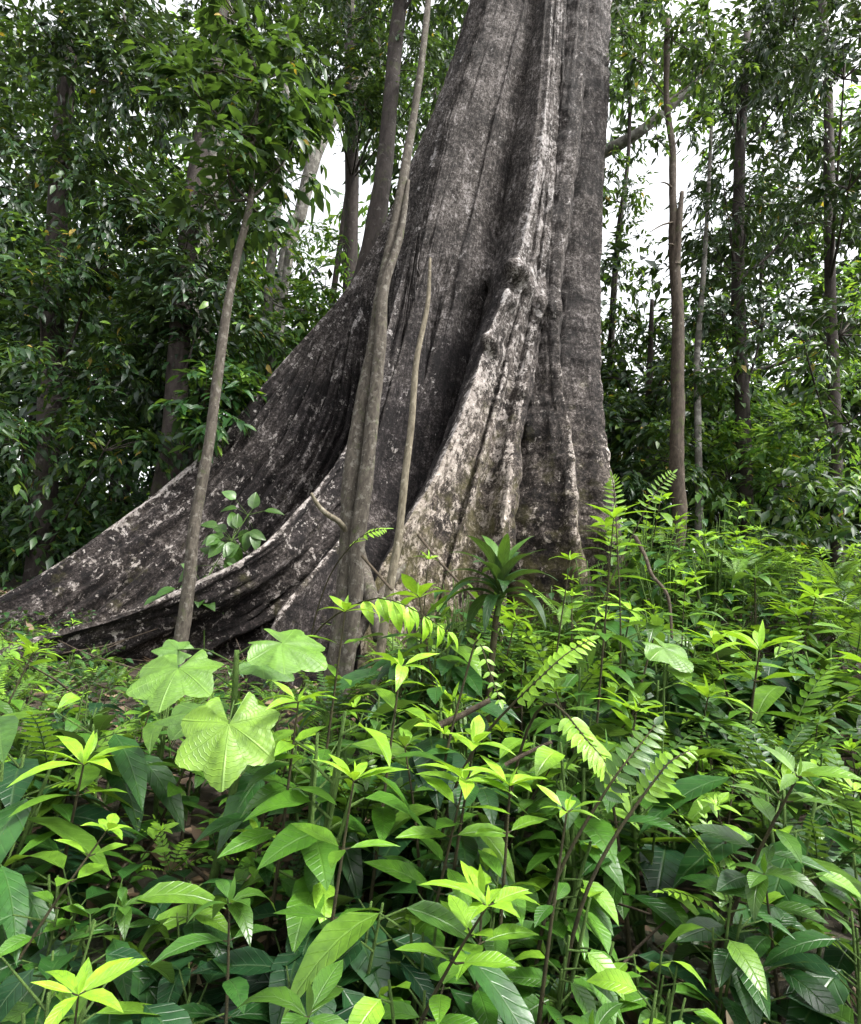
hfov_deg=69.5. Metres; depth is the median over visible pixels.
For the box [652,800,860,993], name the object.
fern
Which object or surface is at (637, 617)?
seedling
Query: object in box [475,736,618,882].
broadleaf seedling
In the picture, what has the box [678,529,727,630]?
tall shrub
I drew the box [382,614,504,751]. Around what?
broadleaf seedling
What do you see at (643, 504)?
feathery plant
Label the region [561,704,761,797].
leaflet shrub
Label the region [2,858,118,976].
broadleaf seedling
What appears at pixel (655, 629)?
seedling
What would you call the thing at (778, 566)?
tall shrub
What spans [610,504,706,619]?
tall shrub
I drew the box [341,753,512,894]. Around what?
broadleaf seedling
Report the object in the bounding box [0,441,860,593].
thicket
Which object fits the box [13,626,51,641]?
broadleaf seedling
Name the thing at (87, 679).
leaflet shrub
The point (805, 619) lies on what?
tall shrub
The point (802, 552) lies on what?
tall shrub
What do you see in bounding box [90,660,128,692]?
broadleaf seedling
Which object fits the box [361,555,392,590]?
fallen branch
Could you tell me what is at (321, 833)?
seedling
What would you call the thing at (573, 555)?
seedling
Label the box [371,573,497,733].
seedling
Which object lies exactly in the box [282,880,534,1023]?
broadleaf seedling
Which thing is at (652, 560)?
broadleaf seedling
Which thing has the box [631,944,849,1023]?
broadleaf seedling
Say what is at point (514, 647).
leaflet shrub
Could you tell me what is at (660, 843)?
seedling
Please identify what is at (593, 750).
feathery plant
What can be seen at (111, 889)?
seedling
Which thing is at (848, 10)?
canopy
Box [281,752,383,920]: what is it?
seedling
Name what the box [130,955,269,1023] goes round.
broadleaf seedling
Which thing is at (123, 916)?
seedling
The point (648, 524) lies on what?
tall shrub
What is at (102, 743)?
leaflet shrub
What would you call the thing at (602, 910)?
broadleaf seedling
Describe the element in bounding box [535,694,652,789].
broadleaf seedling
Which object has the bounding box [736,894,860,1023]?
broadleaf seedling
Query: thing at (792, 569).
tall shrub
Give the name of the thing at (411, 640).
seedling
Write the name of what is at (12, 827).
broadleaf seedling
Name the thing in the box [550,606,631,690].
broadleaf seedling
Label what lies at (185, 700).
leaflet shrub
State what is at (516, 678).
seedling
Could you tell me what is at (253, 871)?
seedling
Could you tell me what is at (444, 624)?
broadleaf seedling
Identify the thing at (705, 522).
tall shrub
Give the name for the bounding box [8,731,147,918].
seedling
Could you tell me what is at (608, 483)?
feathery plant
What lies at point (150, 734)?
broadleaf seedling
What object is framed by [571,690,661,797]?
seedling
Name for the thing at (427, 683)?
broadleaf seedling
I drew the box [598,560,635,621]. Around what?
seedling
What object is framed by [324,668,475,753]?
broadleaf seedling
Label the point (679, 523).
tall shrub
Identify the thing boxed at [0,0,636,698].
buttressed tree
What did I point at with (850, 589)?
tall shrub
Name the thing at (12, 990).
broadleaf seedling
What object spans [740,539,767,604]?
seedling
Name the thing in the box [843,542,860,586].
tall shrub
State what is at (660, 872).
broadleaf seedling
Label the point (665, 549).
tall shrub
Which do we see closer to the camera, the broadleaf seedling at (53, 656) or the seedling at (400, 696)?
the seedling at (400, 696)
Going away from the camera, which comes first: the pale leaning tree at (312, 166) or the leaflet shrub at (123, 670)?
the leaflet shrub at (123, 670)
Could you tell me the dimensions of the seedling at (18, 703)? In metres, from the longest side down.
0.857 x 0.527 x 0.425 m
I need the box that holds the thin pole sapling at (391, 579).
[368,257,430,701]
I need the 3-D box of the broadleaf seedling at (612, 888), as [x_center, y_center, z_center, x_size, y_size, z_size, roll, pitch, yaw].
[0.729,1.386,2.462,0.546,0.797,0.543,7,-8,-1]
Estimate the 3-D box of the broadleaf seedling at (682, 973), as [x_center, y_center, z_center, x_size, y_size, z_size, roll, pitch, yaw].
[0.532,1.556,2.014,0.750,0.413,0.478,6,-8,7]
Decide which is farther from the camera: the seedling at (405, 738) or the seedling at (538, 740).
the seedling at (538, 740)
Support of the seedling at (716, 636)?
on the ground at (210, 792)
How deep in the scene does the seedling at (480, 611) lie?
5.71 m
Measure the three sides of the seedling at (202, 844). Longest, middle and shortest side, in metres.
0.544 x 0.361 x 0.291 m
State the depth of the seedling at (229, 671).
4.81 m
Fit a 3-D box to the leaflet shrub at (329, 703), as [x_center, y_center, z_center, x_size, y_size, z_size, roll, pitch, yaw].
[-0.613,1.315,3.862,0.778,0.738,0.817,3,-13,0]
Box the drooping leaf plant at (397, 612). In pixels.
[274,597,457,731]
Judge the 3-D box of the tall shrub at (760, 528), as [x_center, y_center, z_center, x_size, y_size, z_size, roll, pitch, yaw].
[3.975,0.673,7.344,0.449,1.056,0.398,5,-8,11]
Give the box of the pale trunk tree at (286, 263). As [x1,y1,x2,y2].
[250,205,338,340]
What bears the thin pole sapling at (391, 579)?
on the ground at (210, 792)
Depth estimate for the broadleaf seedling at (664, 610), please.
6.28 m
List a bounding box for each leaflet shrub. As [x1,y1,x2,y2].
[0,619,14,640]
[0,635,41,696]
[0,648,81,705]
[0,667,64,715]
[0,667,103,726]
[0,671,27,692]
[4,710,149,830]
[58,661,127,715]
[73,640,116,682]
[82,687,125,739]
[90,648,116,669]
[100,659,141,699]
[122,680,230,757]
[137,815,243,875]
[179,676,221,703]
[235,837,304,927]
[258,690,298,711]
[264,664,393,749]
[276,684,317,729]
[305,736,453,841]
[363,640,425,691]
[388,681,504,799]
[454,623,563,699]
[466,611,680,720]
[500,620,616,673]
[508,620,650,697]
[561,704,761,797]
[641,655,860,764]
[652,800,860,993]
[665,716,823,812]
[667,692,860,822]
[691,614,860,730]
[729,778,860,955]
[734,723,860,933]
[778,607,860,639]
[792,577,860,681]
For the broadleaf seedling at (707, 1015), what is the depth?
1.76 m
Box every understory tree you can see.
[0,0,186,583]
[0,0,293,497]
[163,18,353,409]
[600,70,672,468]
[601,299,759,572]
[641,226,860,575]
[664,0,860,560]
[710,0,860,581]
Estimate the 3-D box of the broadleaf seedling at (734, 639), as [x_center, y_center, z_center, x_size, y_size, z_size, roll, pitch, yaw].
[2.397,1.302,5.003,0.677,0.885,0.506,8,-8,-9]
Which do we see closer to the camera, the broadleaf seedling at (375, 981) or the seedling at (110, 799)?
the broadleaf seedling at (375, 981)
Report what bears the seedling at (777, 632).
on the ground at (210, 792)
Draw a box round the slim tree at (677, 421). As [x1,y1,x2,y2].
[607,0,764,607]
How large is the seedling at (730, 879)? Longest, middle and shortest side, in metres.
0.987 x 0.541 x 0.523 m
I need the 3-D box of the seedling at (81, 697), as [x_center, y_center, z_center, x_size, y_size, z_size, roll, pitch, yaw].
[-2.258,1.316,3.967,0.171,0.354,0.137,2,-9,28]
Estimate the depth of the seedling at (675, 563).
6.03 m
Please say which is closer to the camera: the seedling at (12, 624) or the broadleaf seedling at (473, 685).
the broadleaf seedling at (473, 685)
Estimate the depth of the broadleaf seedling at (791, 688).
4.22 m
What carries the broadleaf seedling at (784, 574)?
on the ground at (210, 792)
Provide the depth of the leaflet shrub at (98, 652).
5.42 m
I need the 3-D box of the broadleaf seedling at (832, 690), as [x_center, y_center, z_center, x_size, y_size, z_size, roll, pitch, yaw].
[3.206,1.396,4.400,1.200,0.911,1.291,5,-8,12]
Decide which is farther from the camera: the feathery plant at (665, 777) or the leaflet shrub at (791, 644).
the leaflet shrub at (791, 644)
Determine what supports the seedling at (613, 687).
on the ground at (210, 792)
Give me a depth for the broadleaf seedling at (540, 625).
6.33 m
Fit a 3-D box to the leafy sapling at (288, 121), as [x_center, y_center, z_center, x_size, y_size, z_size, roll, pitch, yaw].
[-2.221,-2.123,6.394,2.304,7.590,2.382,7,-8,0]
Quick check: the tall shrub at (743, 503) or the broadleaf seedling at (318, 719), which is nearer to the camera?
the broadleaf seedling at (318, 719)
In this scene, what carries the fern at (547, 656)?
on the ground at (210, 792)
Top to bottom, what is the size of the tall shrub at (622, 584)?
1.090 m
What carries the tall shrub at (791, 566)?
on the ground at (210, 792)
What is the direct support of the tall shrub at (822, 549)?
on the ground at (210, 792)
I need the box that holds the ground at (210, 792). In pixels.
[0,560,860,1023]
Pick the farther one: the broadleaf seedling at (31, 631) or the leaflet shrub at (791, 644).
the broadleaf seedling at (31, 631)
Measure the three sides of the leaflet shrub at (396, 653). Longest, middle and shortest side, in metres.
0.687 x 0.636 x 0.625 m
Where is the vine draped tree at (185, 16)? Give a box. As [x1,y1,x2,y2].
[107,0,302,467]
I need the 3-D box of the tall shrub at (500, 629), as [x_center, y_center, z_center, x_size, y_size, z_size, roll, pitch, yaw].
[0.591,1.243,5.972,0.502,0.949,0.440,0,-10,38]
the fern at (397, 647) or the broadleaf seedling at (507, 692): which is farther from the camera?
the fern at (397, 647)
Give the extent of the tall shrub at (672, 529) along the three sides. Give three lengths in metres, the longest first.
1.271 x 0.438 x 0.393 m
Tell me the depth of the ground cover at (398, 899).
2.73 m
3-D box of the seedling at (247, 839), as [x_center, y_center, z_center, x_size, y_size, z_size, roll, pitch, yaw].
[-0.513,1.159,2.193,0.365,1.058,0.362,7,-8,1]
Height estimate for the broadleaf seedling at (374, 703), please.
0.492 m
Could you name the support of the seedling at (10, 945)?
on the ground at (210, 792)
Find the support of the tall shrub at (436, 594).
on the ground at (210, 792)
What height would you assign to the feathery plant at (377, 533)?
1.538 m
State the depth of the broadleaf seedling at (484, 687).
4.38 m
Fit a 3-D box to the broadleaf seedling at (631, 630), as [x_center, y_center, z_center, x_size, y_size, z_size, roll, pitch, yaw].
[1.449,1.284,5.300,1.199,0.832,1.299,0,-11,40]
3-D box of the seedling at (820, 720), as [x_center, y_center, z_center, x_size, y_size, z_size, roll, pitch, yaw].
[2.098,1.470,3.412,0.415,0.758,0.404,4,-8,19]
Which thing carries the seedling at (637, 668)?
on the ground at (210, 792)
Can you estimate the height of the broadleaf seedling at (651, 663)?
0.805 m
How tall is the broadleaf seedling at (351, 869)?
0.748 m
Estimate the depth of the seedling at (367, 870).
2.59 m
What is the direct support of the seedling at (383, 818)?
on the ground at (210, 792)
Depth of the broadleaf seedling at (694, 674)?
4.71 m
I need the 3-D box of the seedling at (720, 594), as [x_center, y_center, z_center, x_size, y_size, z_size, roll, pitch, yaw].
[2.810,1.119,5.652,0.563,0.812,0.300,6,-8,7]
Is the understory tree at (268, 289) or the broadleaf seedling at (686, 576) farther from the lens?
the understory tree at (268, 289)
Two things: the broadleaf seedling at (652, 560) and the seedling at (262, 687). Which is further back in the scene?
the broadleaf seedling at (652, 560)
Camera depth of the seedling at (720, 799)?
2.41 m
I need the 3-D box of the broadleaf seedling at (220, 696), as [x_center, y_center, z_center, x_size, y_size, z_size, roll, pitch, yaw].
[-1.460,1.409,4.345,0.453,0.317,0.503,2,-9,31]
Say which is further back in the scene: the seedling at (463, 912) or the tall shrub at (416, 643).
the tall shrub at (416, 643)
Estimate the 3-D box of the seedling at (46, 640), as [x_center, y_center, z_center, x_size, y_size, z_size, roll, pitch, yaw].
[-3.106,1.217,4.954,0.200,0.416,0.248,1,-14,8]
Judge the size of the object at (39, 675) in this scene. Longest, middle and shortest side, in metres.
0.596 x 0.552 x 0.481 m
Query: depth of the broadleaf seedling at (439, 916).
1.77 m
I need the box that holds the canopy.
[0,0,860,561]
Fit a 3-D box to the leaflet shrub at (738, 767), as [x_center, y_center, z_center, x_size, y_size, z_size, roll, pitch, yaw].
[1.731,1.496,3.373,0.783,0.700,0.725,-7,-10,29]
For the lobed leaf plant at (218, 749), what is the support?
on the ground at (210, 792)
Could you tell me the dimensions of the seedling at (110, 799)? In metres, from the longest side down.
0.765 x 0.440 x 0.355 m
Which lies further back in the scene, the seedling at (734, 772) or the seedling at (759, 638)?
the seedling at (759, 638)
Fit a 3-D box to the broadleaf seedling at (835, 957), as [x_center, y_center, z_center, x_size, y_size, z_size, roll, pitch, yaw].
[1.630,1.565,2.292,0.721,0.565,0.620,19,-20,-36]
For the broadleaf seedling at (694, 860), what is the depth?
2.41 m
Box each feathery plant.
[302,528,392,689]
[423,633,505,899]
[439,635,599,844]
[495,703,630,914]
[534,716,665,967]
[561,746,697,1009]
[590,469,677,648]
[604,471,627,725]
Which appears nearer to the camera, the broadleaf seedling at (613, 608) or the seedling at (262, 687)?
the seedling at (262, 687)
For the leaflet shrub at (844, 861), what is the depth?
2.54 m
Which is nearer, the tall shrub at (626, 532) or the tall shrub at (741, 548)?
the tall shrub at (741, 548)
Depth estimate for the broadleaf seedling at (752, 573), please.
7.89 m
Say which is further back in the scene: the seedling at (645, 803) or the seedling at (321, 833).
the seedling at (645, 803)
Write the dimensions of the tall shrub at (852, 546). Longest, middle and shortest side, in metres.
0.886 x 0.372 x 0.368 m
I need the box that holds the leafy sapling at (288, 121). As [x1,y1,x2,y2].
[118,0,354,665]
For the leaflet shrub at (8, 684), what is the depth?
4.21 m
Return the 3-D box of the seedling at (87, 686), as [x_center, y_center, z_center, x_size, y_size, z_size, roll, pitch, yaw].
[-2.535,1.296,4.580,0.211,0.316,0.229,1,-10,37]
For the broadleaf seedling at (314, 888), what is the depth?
2.12 m
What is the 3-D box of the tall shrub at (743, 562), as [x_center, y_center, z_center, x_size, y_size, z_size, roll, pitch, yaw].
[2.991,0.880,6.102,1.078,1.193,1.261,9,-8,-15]
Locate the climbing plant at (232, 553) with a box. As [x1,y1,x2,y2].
[144,490,283,648]
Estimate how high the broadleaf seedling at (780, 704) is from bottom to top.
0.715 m
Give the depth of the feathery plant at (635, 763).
2.02 m
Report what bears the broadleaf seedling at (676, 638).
on the ground at (210, 792)
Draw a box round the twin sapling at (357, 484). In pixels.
[310,0,430,717]
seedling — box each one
[0,632,65,756]
[0,641,27,689]
[0,654,63,700]
[0,692,14,741]
[0,715,114,860]
[0,730,95,828]
[0,752,142,891]
[0,813,130,975]
[0,841,86,975]
[0,851,169,1023]
[0,904,155,1023]
[0,951,174,1023]
[1,620,25,645]
[2,710,195,831]
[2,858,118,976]
[5,657,33,692]
[5,697,54,759]
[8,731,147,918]
[11,729,64,800]
[11,780,136,919]
[12,684,60,758]
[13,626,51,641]
[14,615,33,635]
[16,629,38,641]
[16,860,225,1007]
[24,628,57,672]
[25,999,191,1023]
[26,638,56,681]
[31,957,146,1023]
[39,702,84,799]
[40,683,84,724]
[40,691,110,816]
[47,686,129,735]
[49,658,85,693]
[58,649,81,682]
[60,887,160,1014]
[72,709,101,780]
[75,667,104,701]
[75,691,91,716]
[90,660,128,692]
[91,822,178,939]
[95,672,123,713]
[97,679,176,815]
[98,696,186,740]
[98,705,187,821]
[103,814,150,891]
[124,721,228,872]
[126,869,231,950]
[129,700,158,719]
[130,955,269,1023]
[130,956,224,1023]
[133,722,156,754]
[137,878,239,1005]
[150,876,275,1023]
[155,730,208,844]
[179,717,227,792]
[186,771,257,859]
[189,690,242,713]
[190,733,431,904]
[190,946,364,1023]
[194,690,310,936]
[196,818,241,915]
[203,747,285,816]
[206,665,232,698]
[207,952,383,1023]
[210,709,241,803]
[213,666,243,696]
[215,909,343,1023]
[218,681,336,954]
[225,819,278,950]
[227,900,451,1004]
[233,722,319,897]
[233,959,347,1023]
[239,660,260,700]
[239,711,422,952]
[250,675,272,696]
[251,680,276,703]
[268,754,408,985]
[268,894,475,1019]
[271,717,325,754]
[276,736,338,820]
[280,596,386,821]
[281,713,386,813]
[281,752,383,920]
[282,675,373,740]
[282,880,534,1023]
[294,681,316,711]
[305,698,349,724]
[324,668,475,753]
[324,693,417,816]
[328,719,402,816]
[338,809,462,900]
[339,650,445,981]
[339,679,389,722]
[339,696,393,817]
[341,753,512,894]
[348,979,426,1023]
[351,632,446,698]
[351,655,383,693]
[354,777,527,974]
[356,675,475,724]
[359,688,426,732]
[360,633,478,732]
[361,699,521,879]
[362,703,471,912]
[362,727,448,927]
[364,760,517,1023]
[366,675,426,761]
[368,681,405,691]
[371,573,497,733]
[381,625,450,692]
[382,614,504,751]
[382,883,528,1023]
[392,748,530,946]
[393,550,442,685]
[394,679,520,821]
[401,860,539,1023]
[402,639,445,693]
[402,715,515,990]
[406,667,484,732]
[412,682,480,805]
[417,707,466,742]
[420,803,505,864]
[426,607,500,677]
[431,683,501,762]
[438,655,495,765]
[443,678,543,742]
[444,870,548,1013]
[448,695,500,819]
[450,609,493,682]
[452,755,557,952]
[456,683,568,755]
[468,843,562,966]
[470,720,532,818]
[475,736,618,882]
[476,605,519,699]
[482,608,539,756]
[482,609,524,682]
[484,715,589,824]
[494,636,551,695]
[494,762,578,865]
[494,841,618,1023]
[496,658,572,733]
[496,663,555,753]
[501,593,551,676]
[501,727,644,872]
[506,648,547,731]
[507,888,624,1023]
[509,745,567,872]
[510,903,722,1012]
[512,640,616,716]
[513,742,647,974]
[513,784,600,1023]
[516,604,576,660]
[523,667,633,797]
[527,611,662,674]
[528,550,586,719]
[528,673,599,798]
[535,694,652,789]
[544,759,707,963]
[545,723,738,924]
[550,586,597,718]
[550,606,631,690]
[554,647,653,756]
[555,728,691,976]
[557,1002,622,1023]
[563,500,655,837]
[564,591,650,731]
[564,607,638,738]
[569,606,643,650]
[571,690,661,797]
[573,616,689,731]
[581,969,693,1023]
[588,611,696,743]
[588,681,686,844]
[588,807,737,897]
[591,688,683,908]
[596,609,693,710]
[596,643,706,732]
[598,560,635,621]
[599,658,732,779]
[600,951,712,1023]
[606,659,668,734]
[609,616,654,695]
[615,635,736,743]
[616,708,650,837]
[618,962,722,1023]
[622,544,680,608]
[625,736,679,848]
[628,578,639,588]
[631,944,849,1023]
[639,748,860,968]
[641,617,704,640]
[642,599,664,640]
[642,637,693,920]
[643,619,729,716]
[643,742,860,1014]
[645,584,710,639]
[651,671,810,751]
[652,560,696,631]
[656,673,757,837]
[656,897,795,1023]
[665,554,702,613]
[665,600,740,675]
[670,681,823,770]
[671,549,723,617]
[671,748,740,899]
[673,623,785,805]
[675,603,753,668]
[675,791,860,884]
[678,711,756,829]
[680,620,831,816]
[687,763,759,913]
[690,740,746,850]
[690,792,755,928]
[693,537,737,612]
[693,845,845,1023]
[694,620,767,682]
[700,643,838,739]
[702,653,856,722]
[703,549,783,629]
[710,589,766,661]
[717,684,860,783]
[719,563,791,704]
[733,629,775,672]
[736,760,827,917]
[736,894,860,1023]
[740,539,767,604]
[740,825,860,1005]
[744,545,780,605]
[744,647,860,746]
[752,581,852,709]
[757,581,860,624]
[759,622,828,731]
[760,599,812,660]
[763,570,823,601]
[763,953,860,1023]
[764,598,858,727]
[764,755,860,873]
[766,553,819,638]
[770,647,855,752]
[772,551,820,600]
[776,711,859,845]
[781,754,843,856]
[790,647,860,745]
[796,571,860,700]
[804,853,860,977]
[810,777,860,900]
[821,734,860,800]
[822,651,860,782]
[833,568,860,592]
[837,600,860,676]
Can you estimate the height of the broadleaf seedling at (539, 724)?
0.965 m
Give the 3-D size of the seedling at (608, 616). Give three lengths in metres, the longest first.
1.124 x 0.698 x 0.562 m
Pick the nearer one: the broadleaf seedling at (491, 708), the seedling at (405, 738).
the seedling at (405, 738)
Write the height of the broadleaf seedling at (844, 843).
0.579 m
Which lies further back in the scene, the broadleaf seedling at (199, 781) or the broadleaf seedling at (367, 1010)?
the broadleaf seedling at (199, 781)
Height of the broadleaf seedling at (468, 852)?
0.760 m
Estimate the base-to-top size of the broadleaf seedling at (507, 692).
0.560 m
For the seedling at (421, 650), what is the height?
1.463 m
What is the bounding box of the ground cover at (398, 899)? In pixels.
[0,575,860,1023]
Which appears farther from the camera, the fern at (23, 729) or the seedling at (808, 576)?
the seedling at (808, 576)
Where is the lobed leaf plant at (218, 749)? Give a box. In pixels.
[126,628,327,891]
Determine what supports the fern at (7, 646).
on the ground at (210, 792)
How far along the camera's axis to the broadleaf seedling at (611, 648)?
5.17 m
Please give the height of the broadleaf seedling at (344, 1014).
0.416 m
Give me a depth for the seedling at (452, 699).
3.48 m
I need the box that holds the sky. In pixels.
[0,0,860,534]
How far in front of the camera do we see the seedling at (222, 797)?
3.10 m
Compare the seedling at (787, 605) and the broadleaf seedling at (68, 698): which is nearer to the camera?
the broadleaf seedling at (68, 698)
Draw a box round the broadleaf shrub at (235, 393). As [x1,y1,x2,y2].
[146,355,271,462]
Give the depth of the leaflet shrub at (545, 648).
5.06 m
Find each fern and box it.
[0,634,56,677]
[0,673,80,757]
[100,668,141,691]
[175,694,227,702]
[209,684,241,720]
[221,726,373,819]
[242,680,297,707]
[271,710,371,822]
[273,713,299,729]
[322,623,512,679]
[365,632,503,683]
[502,626,611,665]
[503,608,693,672]
[554,604,758,664]
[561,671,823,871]
[591,557,712,629]
[609,632,860,716]
[719,724,860,797]
[721,583,860,641]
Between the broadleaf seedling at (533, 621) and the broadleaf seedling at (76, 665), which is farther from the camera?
the broadleaf seedling at (533, 621)
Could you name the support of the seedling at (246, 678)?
on the ground at (210, 792)
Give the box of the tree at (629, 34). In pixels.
[604,0,795,158]
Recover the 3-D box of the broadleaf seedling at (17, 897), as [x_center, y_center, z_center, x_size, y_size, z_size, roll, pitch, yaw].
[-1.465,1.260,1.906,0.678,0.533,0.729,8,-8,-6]
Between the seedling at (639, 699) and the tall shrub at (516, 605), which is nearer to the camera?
the seedling at (639, 699)
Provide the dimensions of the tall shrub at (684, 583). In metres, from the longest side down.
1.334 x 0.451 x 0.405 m
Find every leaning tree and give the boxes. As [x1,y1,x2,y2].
[274,36,381,317]
[340,0,469,282]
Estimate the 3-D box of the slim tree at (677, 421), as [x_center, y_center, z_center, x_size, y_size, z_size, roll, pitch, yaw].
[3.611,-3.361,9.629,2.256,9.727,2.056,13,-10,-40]
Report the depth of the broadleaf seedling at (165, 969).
1.54 m
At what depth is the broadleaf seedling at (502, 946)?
1.94 m
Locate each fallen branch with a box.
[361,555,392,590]
[439,698,490,727]
[504,741,552,765]
[633,534,672,638]
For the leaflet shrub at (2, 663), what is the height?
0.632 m
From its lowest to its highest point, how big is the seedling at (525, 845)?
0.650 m
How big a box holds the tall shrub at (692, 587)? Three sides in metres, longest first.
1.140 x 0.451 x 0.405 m
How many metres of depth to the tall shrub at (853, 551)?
8.72 m
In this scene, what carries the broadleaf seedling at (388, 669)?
on the ground at (210, 792)
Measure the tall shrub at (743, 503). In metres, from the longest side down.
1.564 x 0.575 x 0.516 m
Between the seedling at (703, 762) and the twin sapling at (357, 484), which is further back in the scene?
the twin sapling at (357, 484)
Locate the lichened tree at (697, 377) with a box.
[663,111,770,577]
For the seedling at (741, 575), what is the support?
on the ground at (210, 792)
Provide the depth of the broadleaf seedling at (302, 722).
4.22 m
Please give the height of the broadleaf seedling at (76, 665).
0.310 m
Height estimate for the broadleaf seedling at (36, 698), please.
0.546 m
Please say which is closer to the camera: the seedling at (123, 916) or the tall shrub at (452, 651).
the seedling at (123, 916)
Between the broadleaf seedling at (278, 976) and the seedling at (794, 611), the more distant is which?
the seedling at (794, 611)
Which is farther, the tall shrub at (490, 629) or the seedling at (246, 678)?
the tall shrub at (490, 629)
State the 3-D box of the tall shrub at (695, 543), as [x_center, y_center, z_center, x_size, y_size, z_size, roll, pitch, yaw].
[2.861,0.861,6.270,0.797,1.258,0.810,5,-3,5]
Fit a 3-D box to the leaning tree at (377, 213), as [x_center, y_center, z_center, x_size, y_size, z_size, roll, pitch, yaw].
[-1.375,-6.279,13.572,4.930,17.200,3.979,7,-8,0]
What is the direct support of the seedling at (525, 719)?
on the ground at (210, 792)
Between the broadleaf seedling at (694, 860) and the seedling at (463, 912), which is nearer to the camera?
the seedling at (463, 912)
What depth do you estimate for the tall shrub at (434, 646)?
5.38 m
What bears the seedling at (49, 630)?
on the ground at (210, 792)
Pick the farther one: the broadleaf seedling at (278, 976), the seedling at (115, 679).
the seedling at (115, 679)
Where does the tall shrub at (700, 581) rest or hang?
on the ground at (210, 792)
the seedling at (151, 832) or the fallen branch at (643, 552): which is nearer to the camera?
the seedling at (151, 832)
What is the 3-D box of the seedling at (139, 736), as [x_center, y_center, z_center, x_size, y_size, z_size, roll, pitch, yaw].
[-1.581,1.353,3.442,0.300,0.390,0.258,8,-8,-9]
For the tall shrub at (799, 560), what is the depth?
5.98 m
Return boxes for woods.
[0,222,860,596]
[1,2,860,547]
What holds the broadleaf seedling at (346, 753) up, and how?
on the ground at (210, 792)
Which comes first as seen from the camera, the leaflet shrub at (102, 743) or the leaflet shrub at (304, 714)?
the leaflet shrub at (102, 743)
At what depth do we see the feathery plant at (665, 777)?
1.90 m
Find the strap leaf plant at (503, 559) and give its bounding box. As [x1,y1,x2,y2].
[437,533,557,765]
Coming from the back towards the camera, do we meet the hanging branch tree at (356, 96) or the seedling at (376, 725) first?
the hanging branch tree at (356, 96)
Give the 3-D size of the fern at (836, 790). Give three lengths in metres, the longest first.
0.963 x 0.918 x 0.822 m
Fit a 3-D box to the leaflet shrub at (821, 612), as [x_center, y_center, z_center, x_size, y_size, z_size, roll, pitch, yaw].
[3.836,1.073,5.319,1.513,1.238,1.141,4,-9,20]
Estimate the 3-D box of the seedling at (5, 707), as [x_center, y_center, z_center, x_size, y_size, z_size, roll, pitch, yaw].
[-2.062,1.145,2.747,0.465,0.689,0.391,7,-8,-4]
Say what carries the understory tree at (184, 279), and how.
on the ground at (210, 792)
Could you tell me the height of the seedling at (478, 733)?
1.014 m
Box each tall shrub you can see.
[411,599,451,673]
[415,620,466,686]
[419,614,450,651]
[427,579,478,647]
[433,585,491,680]
[456,612,503,668]
[472,608,494,655]
[483,604,516,681]
[499,598,525,668]
[515,585,540,675]
[515,588,625,644]
[535,586,586,680]
[557,574,584,640]
[567,559,617,634]
[575,516,643,671]
[586,525,671,578]
[599,547,646,610]
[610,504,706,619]
[611,555,692,639]
[622,529,638,572]
[624,492,684,611]
[627,520,671,590]
[628,521,668,577]
[648,531,700,607]
[648,548,686,601]
[649,516,708,600]
[654,574,712,716]
[658,512,699,598]
[665,525,689,586]
[671,535,750,650]
[671,549,747,653]
[671,567,729,649]
[677,567,720,656]
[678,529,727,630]
[679,544,810,649]
[688,513,741,598]
[688,544,742,567]
[698,525,728,568]
[711,533,761,620]
[714,499,759,566]
[717,528,757,621]
[723,586,785,652]
[729,545,765,609]
[737,550,823,649]
[746,526,763,575]
[747,525,773,603]
[747,535,798,617]
[767,567,838,648]
[772,556,819,585]
[775,553,810,593]
[777,564,860,657]
[787,557,860,650]
[788,544,810,577]
[789,557,822,646]
[807,546,831,575]
[807,549,834,571]
[812,562,851,605]
[816,572,856,613]
[829,558,860,588]
[833,544,860,583]
[840,549,860,578]
[842,551,860,580]
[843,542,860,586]
[846,576,860,604]
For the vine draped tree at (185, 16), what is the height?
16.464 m
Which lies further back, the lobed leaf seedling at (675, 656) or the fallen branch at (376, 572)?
the fallen branch at (376, 572)
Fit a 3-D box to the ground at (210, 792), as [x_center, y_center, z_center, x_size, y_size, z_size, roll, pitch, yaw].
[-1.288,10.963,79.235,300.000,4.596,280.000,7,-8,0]
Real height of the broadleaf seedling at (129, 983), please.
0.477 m
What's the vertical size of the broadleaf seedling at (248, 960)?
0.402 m
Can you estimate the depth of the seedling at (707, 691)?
3.41 m
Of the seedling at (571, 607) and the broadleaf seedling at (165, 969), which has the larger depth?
the seedling at (571, 607)
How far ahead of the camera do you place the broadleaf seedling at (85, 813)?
2.40 m
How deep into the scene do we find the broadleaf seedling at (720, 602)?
7.13 m
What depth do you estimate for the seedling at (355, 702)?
3.21 m
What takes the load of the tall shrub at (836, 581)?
on the ground at (210, 792)
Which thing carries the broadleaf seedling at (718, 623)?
on the ground at (210, 792)
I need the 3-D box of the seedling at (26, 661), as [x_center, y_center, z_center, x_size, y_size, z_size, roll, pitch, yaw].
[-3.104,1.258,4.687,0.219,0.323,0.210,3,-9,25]
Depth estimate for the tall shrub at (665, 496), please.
6.57 m
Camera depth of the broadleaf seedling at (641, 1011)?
1.83 m
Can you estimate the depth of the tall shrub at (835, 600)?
6.47 m
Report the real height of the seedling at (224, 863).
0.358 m
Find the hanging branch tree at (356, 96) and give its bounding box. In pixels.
[232,0,460,293]

